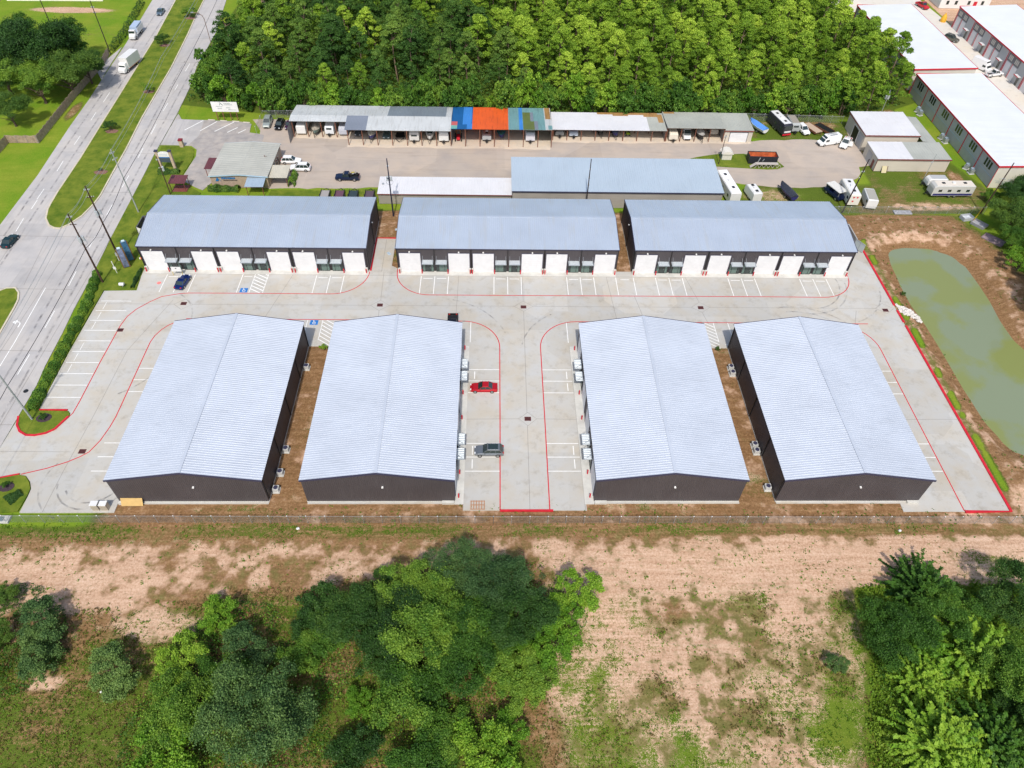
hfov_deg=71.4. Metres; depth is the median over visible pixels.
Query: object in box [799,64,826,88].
pine tree
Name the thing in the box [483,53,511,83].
pine tree
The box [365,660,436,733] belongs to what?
young tree
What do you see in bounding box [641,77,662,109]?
pine tree
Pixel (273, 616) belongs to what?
brush
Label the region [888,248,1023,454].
pond
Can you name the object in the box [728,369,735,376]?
air conditioner
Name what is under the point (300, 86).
roadside tree
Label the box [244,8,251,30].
roadside tree
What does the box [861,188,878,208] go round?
cargo trailer
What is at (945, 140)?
air conditioner
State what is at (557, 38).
pine tree
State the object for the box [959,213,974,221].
storage box
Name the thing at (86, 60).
broadleaf tree
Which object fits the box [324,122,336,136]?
travel trailer
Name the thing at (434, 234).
warehouse
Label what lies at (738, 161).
lawn island
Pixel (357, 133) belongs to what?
parked car
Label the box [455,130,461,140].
tractor
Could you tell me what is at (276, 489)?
air conditioner
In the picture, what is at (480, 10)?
pine tree
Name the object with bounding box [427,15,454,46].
pine tree
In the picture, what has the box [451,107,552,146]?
carport
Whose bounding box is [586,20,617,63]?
pine tree
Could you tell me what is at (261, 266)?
entrance door
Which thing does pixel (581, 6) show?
pine tree
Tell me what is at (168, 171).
hedge
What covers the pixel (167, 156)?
pylon sign
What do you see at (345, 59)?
pine tree
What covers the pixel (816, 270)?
entrance door
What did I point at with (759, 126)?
boat
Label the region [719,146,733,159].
well house
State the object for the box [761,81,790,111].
roadside tree
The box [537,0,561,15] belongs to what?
pine tree
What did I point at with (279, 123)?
parked suv
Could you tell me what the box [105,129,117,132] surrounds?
mulch bed
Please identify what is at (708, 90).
roadside tree
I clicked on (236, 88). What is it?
roadside tree
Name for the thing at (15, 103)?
broadleaf tree
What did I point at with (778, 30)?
pine tree
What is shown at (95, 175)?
power line
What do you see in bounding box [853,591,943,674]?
broadleaf tree
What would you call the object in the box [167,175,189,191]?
picnic shelter
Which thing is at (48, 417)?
mulch bed
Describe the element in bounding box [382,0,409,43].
pine tree
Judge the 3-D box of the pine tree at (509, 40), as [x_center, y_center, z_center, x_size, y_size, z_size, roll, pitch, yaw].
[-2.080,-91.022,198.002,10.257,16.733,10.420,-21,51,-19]
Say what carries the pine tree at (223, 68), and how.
on the ground at (838, 550)
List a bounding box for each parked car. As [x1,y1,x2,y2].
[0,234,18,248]
[156,8,164,14]
[173,274,190,289]
[354,130,362,135]
[383,131,390,138]
[470,381,497,392]
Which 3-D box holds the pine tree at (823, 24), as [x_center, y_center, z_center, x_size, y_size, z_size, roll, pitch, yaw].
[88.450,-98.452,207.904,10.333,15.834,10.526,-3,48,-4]
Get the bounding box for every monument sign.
[115,247,130,267]
[119,240,134,260]
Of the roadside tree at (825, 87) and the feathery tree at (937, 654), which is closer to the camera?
the feathery tree at (937, 654)
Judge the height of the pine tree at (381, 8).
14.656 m
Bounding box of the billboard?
[210,102,238,119]
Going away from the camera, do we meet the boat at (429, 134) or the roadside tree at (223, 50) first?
the boat at (429, 134)
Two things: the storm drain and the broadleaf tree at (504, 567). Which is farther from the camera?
the storm drain
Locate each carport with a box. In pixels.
[287,105,452,145]
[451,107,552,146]
[551,112,666,141]
[662,112,725,141]
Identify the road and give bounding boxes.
[0,0,225,446]
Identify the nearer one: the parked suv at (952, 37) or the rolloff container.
the rolloff container
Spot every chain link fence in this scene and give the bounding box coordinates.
[0,515,1023,523]
[255,110,292,132]
[747,113,843,122]
[837,206,986,213]
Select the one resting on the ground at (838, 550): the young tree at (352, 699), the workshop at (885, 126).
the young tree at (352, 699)
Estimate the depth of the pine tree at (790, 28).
211.95 m
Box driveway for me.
[168,114,263,189]
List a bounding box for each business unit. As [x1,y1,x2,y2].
[853,4,977,89]
[909,73,1023,187]
[951,4,1023,93]
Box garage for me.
[718,113,753,141]
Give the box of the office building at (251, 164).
[204,141,290,195]
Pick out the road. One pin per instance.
(34, 231)
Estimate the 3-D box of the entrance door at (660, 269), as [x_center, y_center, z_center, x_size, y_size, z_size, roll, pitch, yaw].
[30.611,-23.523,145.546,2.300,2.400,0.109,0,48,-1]
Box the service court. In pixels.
[833,0,1023,112]
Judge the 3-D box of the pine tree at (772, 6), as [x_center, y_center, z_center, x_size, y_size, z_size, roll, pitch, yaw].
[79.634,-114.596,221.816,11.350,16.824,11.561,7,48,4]
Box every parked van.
[680,129,690,139]
[816,132,842,146]
[972,55,991,71]
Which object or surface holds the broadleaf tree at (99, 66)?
on the ground at (838, 550)
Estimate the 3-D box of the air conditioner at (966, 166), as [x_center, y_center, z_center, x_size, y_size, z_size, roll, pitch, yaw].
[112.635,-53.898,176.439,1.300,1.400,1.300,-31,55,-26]
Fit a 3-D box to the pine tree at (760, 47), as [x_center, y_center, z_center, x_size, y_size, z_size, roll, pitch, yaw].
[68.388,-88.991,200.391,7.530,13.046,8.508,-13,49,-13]
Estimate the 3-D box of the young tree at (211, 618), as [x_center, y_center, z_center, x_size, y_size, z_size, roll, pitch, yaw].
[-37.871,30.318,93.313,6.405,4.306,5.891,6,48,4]
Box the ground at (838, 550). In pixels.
[0,0,1023,767]
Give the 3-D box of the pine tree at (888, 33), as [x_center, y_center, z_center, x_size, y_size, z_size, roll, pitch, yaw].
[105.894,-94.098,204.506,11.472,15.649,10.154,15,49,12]
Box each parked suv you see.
[262,114,272,127]
[274,118,285,129]
[280,155,301,164]
[289,161,310,171]
[474,443,503,457]
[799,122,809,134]
[945,32,959,42]
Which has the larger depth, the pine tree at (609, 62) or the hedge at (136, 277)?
the pine tree at (609, 62)
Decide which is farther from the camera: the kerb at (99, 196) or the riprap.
the kerb at (99, 196)
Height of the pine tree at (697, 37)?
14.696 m
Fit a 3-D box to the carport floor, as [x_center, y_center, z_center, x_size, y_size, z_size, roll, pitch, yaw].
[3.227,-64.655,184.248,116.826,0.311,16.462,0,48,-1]
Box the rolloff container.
[746,151,778,163]
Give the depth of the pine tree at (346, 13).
205.71 m
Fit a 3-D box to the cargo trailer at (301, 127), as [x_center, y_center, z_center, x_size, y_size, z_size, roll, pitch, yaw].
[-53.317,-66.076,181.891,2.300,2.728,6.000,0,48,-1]
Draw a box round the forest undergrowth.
[187,0,899,115]
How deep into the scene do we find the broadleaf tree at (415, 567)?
92.96 m
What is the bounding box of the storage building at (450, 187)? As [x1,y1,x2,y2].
[377,176,511,203]
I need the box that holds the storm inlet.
[0,515,11,523]
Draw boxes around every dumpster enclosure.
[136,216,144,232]
[848,224,865,252]
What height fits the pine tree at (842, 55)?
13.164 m
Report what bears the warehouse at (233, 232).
on the ground at (838, 550)
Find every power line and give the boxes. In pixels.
[0,6,191,337]
[0,6,194,346]
[1,0,194,334]
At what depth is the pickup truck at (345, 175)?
166.65 m
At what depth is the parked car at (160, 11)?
230.57 m
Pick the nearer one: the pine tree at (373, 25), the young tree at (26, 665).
the young tree at (26, 665)
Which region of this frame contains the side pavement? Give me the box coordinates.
[848,251,874,273]
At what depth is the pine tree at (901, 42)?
195.01 m
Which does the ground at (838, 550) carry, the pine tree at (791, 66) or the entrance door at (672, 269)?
the pine tree at (791, 66)
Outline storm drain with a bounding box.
[78,449,86,453]
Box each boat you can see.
[311,122,321,137]
[367,130,375,141]
[425,131,434,143]
[497,130,505,137]
[610,131,618,138]
[694,129,704,142]
[750,118,768,133]
[778,181,798,200]
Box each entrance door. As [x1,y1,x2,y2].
[168,260,182,269]
[182,260,195,269]
[243,261,255,269]
[257,261,269,269]
[318,261,329,270]
[331,262,343,270]
[422,262,433,271]
[436,265,447,271]
[495,263,506,271]
[509,265,519,271]
[567,264,578,272]
[581,265,592,272]
[656,264,667,272]
[669,264,680,272]
[727,264,739,273]
[741,265,753,273]
[799,265,811,273]
[812,265,824,273]
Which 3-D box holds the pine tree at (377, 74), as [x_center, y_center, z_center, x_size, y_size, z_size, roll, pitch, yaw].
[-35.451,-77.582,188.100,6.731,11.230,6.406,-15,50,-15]
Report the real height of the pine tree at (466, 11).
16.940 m
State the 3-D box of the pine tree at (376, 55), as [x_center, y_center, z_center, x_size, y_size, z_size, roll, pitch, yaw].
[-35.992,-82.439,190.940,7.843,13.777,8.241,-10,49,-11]
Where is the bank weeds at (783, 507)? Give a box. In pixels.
[271,217,1023,522]
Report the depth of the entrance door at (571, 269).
145.39 m
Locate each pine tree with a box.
[208,10,251,63]
[218,55,254,96]
[222,59,251,92]
[234,42,258,80]
[235,15,273,60]
[238,0,277,43]
[246,28,285,76]
[252,16,281,58]
[253,58,287,101]
[257,0,282,40]
[258,21,287,72]
[261,3,292,61]
[263,60,282,86]
[271,0,298,45]
[277,2,294,35]
[277,57,307,87]
[286,24,314,67]
[287,1,324,61]
[287,43,315,80]
[289,0,313,15]
[299,45,337,89]
[308,3,338,46]
[310,0,341,24]
[312,3,349,62]
[314,23,355,80]
[315,63,337,94]
[316,12,357,73]
[330,0,363,29]
[336,0,366,22]
[336,5,356,45]
[336,54,361,88]
[340,26,374,78]
[343,23,375,70]
[348,62,375,92]
[350,0,381,34]
[354,6,383,53]
[355,0,379,37]
[360,0,385,16]
[364,12,383,44]
[365,50,392,86]
[365,69,387,102]
[374,14,405,73]
[377,21,417,81]
[378,0,409,25]
[379,6,416,51]
[380,0,411,14]
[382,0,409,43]
[394,24,432,78]
[399,61,420,89]
[404,12,436,68]
[409,0,437,39]
[411,10,434,37]
[413,19,433,56]
[416,0,442,23]
[420,36,454,83]
[425,0,441,17]
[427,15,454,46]
[433,22,473,72]
[433,47,465,90]
[437,0,464,23]
[439,0,466,52]
[443,0,466,33]
[448,54,476,86]
[454,0,482,39]
[454,30,484,78]
[457,13,500,71]
[464,0,488,21]
[464,6,497,65]
[476,0,503,9]
[481,7,504,39]
[483,0,505,27]
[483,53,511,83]
[487,30,514,68]
[489,26,523,78]
[493,8,522,55]
[498,0,518,10]
[503,15,536,74]
[506,26,545,72]
[511,16,538,44]
[511,52,535,84]
[513,8,534,39]
[514,0,540,26]
[514,67,535,107]
[516,3,536,27]
[525,0,544,20]
[533,24,566,74]
[535,9,560,48]
[536,0,562,36]
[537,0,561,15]
[542,17,570,61]
[542,25,580,87]
[543,51,577,88]
[554,0,589,23]
[559,0,592,35]
[562,14,588,64]
[564,14,583,48]
[565,19,606,71]
[571,63,602,94]
[572,33,599,74]
[580,62,595,87]
[582,0,602,27]
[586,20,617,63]
[588,0,619,44]
[588,21,622,73]
[591,2,618,45]
[594,55,620,89]
[599,29,630,78]
[612,64,638,108]
[614,0,635,26]
[614,0,639,37]
[614,2,639,47]
[616,0,645,17]
[618,26,636,60]
[620,41,660,95]
[622,29,651,70]
[622,38,659,82]
[628,0,654,27]
[631,8,669,53]
[635,0,662,23]
[636,1,665,46]
[641,14,661,37]
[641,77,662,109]
[649,25,677,74]
[655,40,689,80]
[657,7,679,32]
[657,65,675,90]
[658,71,683,106]
[659,0,680,11]
[662,12,685,44]
[663,0,700,18]
[665,0,691,27]
[667,18,701,64]
[677,30,712,79]
[681,0,714,36]
[683,42,707,81]
[688,0,708,35]
[689,1,729,44]
[690,55,719,91]
[694,22,720,58]
[698,71,720,108]
[699,28,734,70]
[703,35,740,83]
[705,44,740,96]
[715,0,735,25]
[717,1,740,38]
[722,20,755,72]
[724,0,747,19]
[725,14,739,44]
[729,11,758,67]
[729,50,762,92]
[735,14,764,49]
[737,0,763,24]
[739,0,771,43]
[741,43,768,86]
[746,5,793,66]
[752,0,779,25]
[755,51,784,90]
[760,21,788,78]
[764,0,787,32]
[768,0,799,40]
[769,20,795,53]
[772,58,803,89]
[773,73,801,112]
[778,31,816,80]
[782,30,817,68]
[785,0,801,24]
[785,15,819,62]
[786,0,811,35]
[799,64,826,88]
[805,0,830,29]
[806,36,835,67]
[807,19,826,58]
[810,0,831,20]
[810,0,840,38]
[812,17,831,57]
[816,0,854,49]
[823,48,851,79]
[826,66,850,103]
[827,17,867,63]
[828,11,849,37]
[832,67,865,114]
[836,36,863,69]
[843,9,868,43]
[843,31,881,79]
[846,19,881,64]
[855,16,882,54]
[855,60,885,101]
[857,27,899,71]
[857,65,890,110]
[870,30,914,86]
[884,62,915,103]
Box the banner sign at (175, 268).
[170,267,182,274]
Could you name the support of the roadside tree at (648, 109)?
on the ground at (838, 550)
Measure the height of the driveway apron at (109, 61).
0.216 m
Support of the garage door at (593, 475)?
in the warehouse at (659, 425)
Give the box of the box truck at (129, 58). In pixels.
[118,48,140,72]
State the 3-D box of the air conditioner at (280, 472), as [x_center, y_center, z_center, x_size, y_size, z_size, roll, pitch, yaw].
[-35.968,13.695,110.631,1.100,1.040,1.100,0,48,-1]
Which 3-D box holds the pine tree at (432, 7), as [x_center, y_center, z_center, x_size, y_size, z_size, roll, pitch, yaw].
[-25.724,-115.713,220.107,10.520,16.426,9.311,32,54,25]
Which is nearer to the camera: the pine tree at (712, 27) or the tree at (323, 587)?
the tree at (323, 587)
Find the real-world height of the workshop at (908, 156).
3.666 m
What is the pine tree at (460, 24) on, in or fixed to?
on the ground at (838, 550)
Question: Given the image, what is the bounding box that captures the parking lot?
[0,238,1008,512]
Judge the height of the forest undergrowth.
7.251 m
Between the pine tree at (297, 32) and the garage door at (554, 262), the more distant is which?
the pine tree at (297, 32)
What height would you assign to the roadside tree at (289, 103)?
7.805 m
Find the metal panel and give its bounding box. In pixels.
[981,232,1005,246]
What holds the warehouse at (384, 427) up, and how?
on the ground at (838, 550)
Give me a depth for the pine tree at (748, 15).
202.79 m
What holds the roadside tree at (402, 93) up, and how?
on the ground at (838, 550)
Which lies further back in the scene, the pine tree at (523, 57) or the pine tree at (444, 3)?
the pine tree at (444, 3)
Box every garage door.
[140,250,169,269]
[190,251,217,269]
[216,251,243,269]
[266,251,291,269]
[292,252,317,270]
[341,252,365,270]
[398,252,421,270]
[448,253,469,271]
[454,466,456,495]
[457,407,458,432]
[472,253,493,271]
[521,253,542,271]
[545,254,567,272]
[577,334,581,358]
[582,376,586,410]
[585,404,589,432]
[590,455,595,493]
[593,254,616,272]
[634,254,657,272]
[681,255,706,272]
[706,255,731,273]
[728,132,748,141]
[753,255,779,273]
[778,255,804,273]
[824,256,852,274]
[855,132,863,148]
[865,150,872,164]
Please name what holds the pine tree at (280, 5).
on the ground at (838, 550)
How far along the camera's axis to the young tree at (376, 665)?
87.85 m
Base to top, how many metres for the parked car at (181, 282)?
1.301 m
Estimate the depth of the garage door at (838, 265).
145.47 m
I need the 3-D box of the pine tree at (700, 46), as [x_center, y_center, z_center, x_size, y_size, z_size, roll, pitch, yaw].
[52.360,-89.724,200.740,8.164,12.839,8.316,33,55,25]
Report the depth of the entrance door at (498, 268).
144.93 m
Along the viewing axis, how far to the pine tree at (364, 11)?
202.87 m
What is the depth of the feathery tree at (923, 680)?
89.43 m
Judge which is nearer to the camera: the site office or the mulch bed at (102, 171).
the mulch bed at (102, 171)
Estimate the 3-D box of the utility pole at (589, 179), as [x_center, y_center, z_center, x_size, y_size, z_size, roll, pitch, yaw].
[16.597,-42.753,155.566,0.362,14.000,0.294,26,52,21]
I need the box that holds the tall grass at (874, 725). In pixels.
[856,579,1023,767]
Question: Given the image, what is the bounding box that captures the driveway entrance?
[160,119,203,145]
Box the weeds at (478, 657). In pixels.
[0,521,1023,767]
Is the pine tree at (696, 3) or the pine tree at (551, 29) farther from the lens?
the pine tree at (696, 3)
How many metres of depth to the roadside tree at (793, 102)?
188.36 m
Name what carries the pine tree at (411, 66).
on the ground at (838, 550)
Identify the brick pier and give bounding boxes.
[177,138,184,146]
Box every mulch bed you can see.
[0,482,14,491]
[36,413,51,421]
[94,169,107,173]
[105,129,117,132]
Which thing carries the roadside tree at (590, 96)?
on the ground at (838, 550)
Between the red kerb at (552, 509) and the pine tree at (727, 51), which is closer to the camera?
the red kerb at (552, 509)
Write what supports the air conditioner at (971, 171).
on the ground at (838, 550)
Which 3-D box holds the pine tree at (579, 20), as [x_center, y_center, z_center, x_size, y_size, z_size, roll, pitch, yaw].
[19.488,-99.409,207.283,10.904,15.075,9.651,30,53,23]
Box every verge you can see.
[0,475,30,512]
[18,280,103,433]
[97,156,200,290]
[140,145,378,203]
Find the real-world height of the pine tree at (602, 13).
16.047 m
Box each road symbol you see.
[239,288,247,291]
[310,320,318,324]
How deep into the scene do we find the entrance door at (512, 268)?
144.97 m
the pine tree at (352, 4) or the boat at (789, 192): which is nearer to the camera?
the boat at (789, 192)
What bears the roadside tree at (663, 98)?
on the ground at (838, 550)
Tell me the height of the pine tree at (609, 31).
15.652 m
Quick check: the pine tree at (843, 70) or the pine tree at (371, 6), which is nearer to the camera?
the pine tree at (843, 70)
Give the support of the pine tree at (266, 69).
on the ground at (838, 550)
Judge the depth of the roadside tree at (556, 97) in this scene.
186.78 m
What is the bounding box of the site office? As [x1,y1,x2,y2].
[930,0,990,7]
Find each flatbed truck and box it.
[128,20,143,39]
[824,181,845,200]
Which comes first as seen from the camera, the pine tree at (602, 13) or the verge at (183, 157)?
the verge at (183, 157)
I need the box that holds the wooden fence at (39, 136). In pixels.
[0,48,109,151]
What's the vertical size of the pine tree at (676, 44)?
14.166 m
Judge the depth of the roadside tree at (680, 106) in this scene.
185.42 m
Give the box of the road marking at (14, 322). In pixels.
[0,65,188,374]
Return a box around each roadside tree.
[188,67,209,100]
[193,44,222,70]
[200,52,223,75]
[201,75,221,104]
[207,74,239,102]
[215,34,236,65]
[228,80,248,108]
[230,13,249,33]
[236,0,251,15]
[236,7,254,16]
[240,92,253,110]
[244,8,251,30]
[244,81,263,110]
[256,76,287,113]
[262,92,282,112]
[277,86,298,112]
[285,76,308,109]
[306,81,326,105]
[312,87,332,104]
[320,81,345,104]
[337,85,363,105]
[351,89,371,105]
[359,89,376,105]
[368,87,388,105]
[383,85,404,106]
[397,84,418,106]
[406,79,421,105]
[412,64,436,106]
[427,81,447,106]
[439,86,459,106]
[451,73,480,106]
[458,95,475,106]
[472,91,486,106]
[486,94,504,107]
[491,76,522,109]
[506,86,520,107]
[514,70,542,107]
[529,88,547,107]
[531,81,561,108]
[548,84,565,111]
[559,72,585,111]
[576,93,592,111]
[585,84,600,111]
[593,79,619,112]
[604,91,619,112]
[611,83,636,114]
[631,80,655,112]
[641,98,655,112]
[652,89,674,112]
[660,80,689,111]
[671,77,694,111]
[683,92,703,111]
[695,84,719,111]
[709,93,730,112]
[711,88,738,112]
[727,97,744,112]
[739,86,755,108]
[749,93,765,116]
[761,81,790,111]
[761,97,777,115]
[779,85,809,116]
[794,82,815,115]
[803,89,826,116]
[813,73,842,115]
[822,73,844,114]
[836,84,857,115]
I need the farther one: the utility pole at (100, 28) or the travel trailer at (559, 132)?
the utility pole at (100, 28)
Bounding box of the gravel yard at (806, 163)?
[253,119,868,188]
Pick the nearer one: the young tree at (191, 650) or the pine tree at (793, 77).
the young tree at (191, 650)
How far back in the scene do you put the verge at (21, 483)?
107.52 m
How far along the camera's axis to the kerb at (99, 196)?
179.94 m
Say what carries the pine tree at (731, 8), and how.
on the ground at (838, 550)
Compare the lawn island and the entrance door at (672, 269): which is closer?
the entrance door at (672, 269)
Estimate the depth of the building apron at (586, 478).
143.74 m
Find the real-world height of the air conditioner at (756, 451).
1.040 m
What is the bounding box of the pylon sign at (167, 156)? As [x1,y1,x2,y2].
[153,150,176,170]
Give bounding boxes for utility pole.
[0,375,32,419]
[67,213,103,282]
[84,186,115,251]
[90,1,110,54]
[110,149,138,211]
[156,156,170,193]
[386,158,393,216]
[586,159,591,198]
[841,159,869,212]
[980,163,1013,213]
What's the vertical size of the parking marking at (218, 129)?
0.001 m
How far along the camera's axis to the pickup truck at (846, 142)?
181.89 m
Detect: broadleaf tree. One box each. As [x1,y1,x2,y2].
[0,11,37,34]
[0,14,81,80]
[0,52,25,94]
[0,55,62,103]
[0,88,33,126]
[34,14,89,60]
[37,46,102,89]
[73,48,105,83]
[135,664,216,764]
[181,656,321,767]
[321,579,399,645]
[343,582,428,661]
[373,557,456,611]
[374,572,487,672]
[417,600,499,701]
[422,533,492,599]
[439,580,519,658]
[462,549,546,615]
[477,578,562,652]
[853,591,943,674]
[911,579,993,643]
[953,626,1023,705]
[974,555,1023,630]
[984,195,1023,226]
[998,180,1023,204]
[999,223,1023,249]
[1011,174,1023,192]
[1016,701,1023,725]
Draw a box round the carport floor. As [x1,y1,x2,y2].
[294,121,750,149]
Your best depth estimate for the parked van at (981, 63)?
214.48 m
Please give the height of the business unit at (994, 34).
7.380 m
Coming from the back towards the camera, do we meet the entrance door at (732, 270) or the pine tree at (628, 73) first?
the pine tree at (628, 73)
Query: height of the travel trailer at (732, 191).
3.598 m
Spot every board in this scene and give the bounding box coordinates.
[881,166,887,172]
[892,210,911,214]
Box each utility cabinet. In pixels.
[89,501,99,510]
[98,501,109,510]
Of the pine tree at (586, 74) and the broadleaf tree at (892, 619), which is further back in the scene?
the pine tree at (586, 74)
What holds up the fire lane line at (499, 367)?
on the parking lot
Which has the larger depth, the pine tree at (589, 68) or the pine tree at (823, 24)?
the pine tree at (823, 24)
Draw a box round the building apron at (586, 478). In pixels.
[146,269,847,504]
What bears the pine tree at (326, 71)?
on the ground at (838, 550)
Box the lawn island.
[690,154,783,169]
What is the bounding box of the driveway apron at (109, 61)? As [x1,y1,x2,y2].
[98,47,121,79]
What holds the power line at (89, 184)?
attached to the utility pole at (96, 212)
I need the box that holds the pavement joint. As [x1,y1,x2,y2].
[0,28,924,511]
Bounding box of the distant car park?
[7,0,102,0]
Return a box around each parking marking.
[46,274,942,471]
[185,121,245,132]
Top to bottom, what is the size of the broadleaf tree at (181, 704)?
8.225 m
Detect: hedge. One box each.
[3,489,23,504]
[27,270,101,411]
[107,0,144,50]
[130,267,142,287]
[157,167,179,174]
[207,184,240,192]
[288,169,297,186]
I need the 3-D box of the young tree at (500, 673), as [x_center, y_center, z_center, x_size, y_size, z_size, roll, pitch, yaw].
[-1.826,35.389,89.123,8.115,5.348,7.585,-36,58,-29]
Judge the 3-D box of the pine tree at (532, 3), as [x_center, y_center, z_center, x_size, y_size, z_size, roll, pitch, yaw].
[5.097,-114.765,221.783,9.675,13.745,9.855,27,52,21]
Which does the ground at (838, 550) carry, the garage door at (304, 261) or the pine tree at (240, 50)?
the pine tree at (240, 50)
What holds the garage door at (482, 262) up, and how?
in the warehouse at (434, 234)
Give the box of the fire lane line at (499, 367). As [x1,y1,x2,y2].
[21,269,964,510]
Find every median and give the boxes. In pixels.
[0,288,17,328]
[47,0,202,227]
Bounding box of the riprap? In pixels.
[895,303,922,322]
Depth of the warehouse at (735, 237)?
145.50 m
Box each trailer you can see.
[296,121,309,133]
[319,188,330,196]
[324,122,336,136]
[334,188,345,196]
[338,122,349,134]
[347,188,358,196]
[364,188,374,196]
[395,132,404,141]
[409,131,420,142]
[439,131,448,143]
[482,130,490,142]
[525,130,534,143]
[555,130,563,137]
[569,130,577,137]
[667,129,677,142]
[708,129,718,133]
[717,170,741,200]
[744,184,762,200]
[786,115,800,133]
[805,122,822,134]
[814,122,834,132]
[839,179,861,204]
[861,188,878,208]
[920,175,947,185]
[924,181,975,197]
[970,218,987,229]
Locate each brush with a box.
[0,569,1022,767]
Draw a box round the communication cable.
[0,3,215,398]
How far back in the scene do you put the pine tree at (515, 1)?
227.60 m
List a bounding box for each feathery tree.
[873,598,956,675]
[876,547,965,619]
[877,690,997,767]
[885,652,960,709]
[930,611,1011,704]
[946,696,1023,767]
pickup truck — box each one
[335,171,359,181]
[447,313,457,321]
[839,136,852,148]
[915,1,929,9]
[984,69,1003,77]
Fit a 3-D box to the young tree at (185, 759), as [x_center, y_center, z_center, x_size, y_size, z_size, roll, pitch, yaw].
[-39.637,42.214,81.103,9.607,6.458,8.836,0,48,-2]
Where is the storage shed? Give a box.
[511,157,724,207]
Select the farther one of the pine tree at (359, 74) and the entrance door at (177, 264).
the pine tree at (359, 74)
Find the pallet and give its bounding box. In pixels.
[470,500,484,509]
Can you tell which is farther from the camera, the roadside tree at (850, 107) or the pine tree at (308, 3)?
the pine tree at (308, 3)
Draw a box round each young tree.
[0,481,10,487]
[0,578,20,611]
[0,615,20,652]
[13,624,65,683]
[14,592,68,653]
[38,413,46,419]
[85,639,141,705]
[100,120,117,130]
[127,715,200,767]
[141,83,152,90]
[152,626,208,690]
[153,33,169,44]
[180,6,196,17]
[194,592,238,635]
[194,650,226,697]
[201,652,254,696]
[220,618,276,677]
[270,629,319,680]
[288,584,330,642]
[294,609,348,666]
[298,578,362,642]
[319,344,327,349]
[320,718,388,767]
[344,684,373,721]
[353,646,416,690]
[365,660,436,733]
[368,566,405,596]
[379,721,462,767]
[386,658,451,725]
[412,697,474,766]
[450,715,528,767]
[468,640,528,701]
[480,703,530,765]
[498,668,548,718]
[507,641,561,709]
[512,625,573,671]
[541,590,586,649]
[547,564,606,612]
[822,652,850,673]
[979,186,1005,200]
[988,687,1023,735]
[1003,244,1023,272]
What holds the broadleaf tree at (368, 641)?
on the ground at (838, 550)
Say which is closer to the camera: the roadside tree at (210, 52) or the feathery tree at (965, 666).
the feathery tree at (965, 666)
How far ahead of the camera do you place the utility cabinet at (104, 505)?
105.21 m
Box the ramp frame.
[750,162,780,167]
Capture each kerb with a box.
[0,237,1012,512]
[0,287,19,333]
[45,0,203,228]
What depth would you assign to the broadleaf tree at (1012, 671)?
88.19 m
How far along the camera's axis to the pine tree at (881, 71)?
190.11 m
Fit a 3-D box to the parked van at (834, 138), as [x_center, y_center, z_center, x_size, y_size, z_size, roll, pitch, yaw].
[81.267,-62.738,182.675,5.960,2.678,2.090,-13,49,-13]
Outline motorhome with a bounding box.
[767,110,792,135]
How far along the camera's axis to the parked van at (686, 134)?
182.63 m
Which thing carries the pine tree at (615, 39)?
on the ground at (838, 550)
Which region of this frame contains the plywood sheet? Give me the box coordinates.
[120,498,142,505]
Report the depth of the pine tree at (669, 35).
200.44 m
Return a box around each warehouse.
[103,313,308,504]
[135,195,378,271]
[298,314,467,504]
[395,197,619,273]
[574,315,749,503]
[621,199,857,275]
[727,316,936,503]
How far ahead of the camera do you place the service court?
228.59 m
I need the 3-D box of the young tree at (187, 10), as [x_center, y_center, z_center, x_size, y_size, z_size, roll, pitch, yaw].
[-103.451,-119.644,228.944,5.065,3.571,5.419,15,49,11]
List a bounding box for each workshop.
[845,111,935,150]
[862,141,951,171]
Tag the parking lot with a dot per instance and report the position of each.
(512, 364)
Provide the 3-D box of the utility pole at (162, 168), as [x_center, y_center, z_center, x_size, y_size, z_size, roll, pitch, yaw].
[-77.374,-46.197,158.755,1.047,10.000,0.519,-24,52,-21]
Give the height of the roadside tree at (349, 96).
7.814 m
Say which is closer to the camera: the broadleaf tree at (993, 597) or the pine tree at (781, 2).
the broadleaf tree at (993, 597)
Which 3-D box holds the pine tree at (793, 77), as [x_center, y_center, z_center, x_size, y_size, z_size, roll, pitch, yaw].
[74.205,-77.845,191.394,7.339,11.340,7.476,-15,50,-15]
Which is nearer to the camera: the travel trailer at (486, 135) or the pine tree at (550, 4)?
the travel trailer at (486, 135)
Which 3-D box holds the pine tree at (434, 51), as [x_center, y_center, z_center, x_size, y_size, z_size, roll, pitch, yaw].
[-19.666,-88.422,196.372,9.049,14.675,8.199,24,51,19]
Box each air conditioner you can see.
[272,485,280,493]
[276,468,284,476]
[282,445,290,453]
[303,363,310,370]
[727,364,733,370]
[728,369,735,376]
[750,441,757,448]
[752,447,760,455]
[762,483,771,491]
[916,110,923,116]
[937,133,945,139]
[941,137,948,143]
[962,163,969,170]
[967,167,974,174]
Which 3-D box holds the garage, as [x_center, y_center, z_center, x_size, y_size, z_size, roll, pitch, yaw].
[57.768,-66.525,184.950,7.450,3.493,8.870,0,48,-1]
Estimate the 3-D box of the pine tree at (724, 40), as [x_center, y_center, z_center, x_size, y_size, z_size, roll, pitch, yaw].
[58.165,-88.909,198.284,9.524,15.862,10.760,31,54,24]

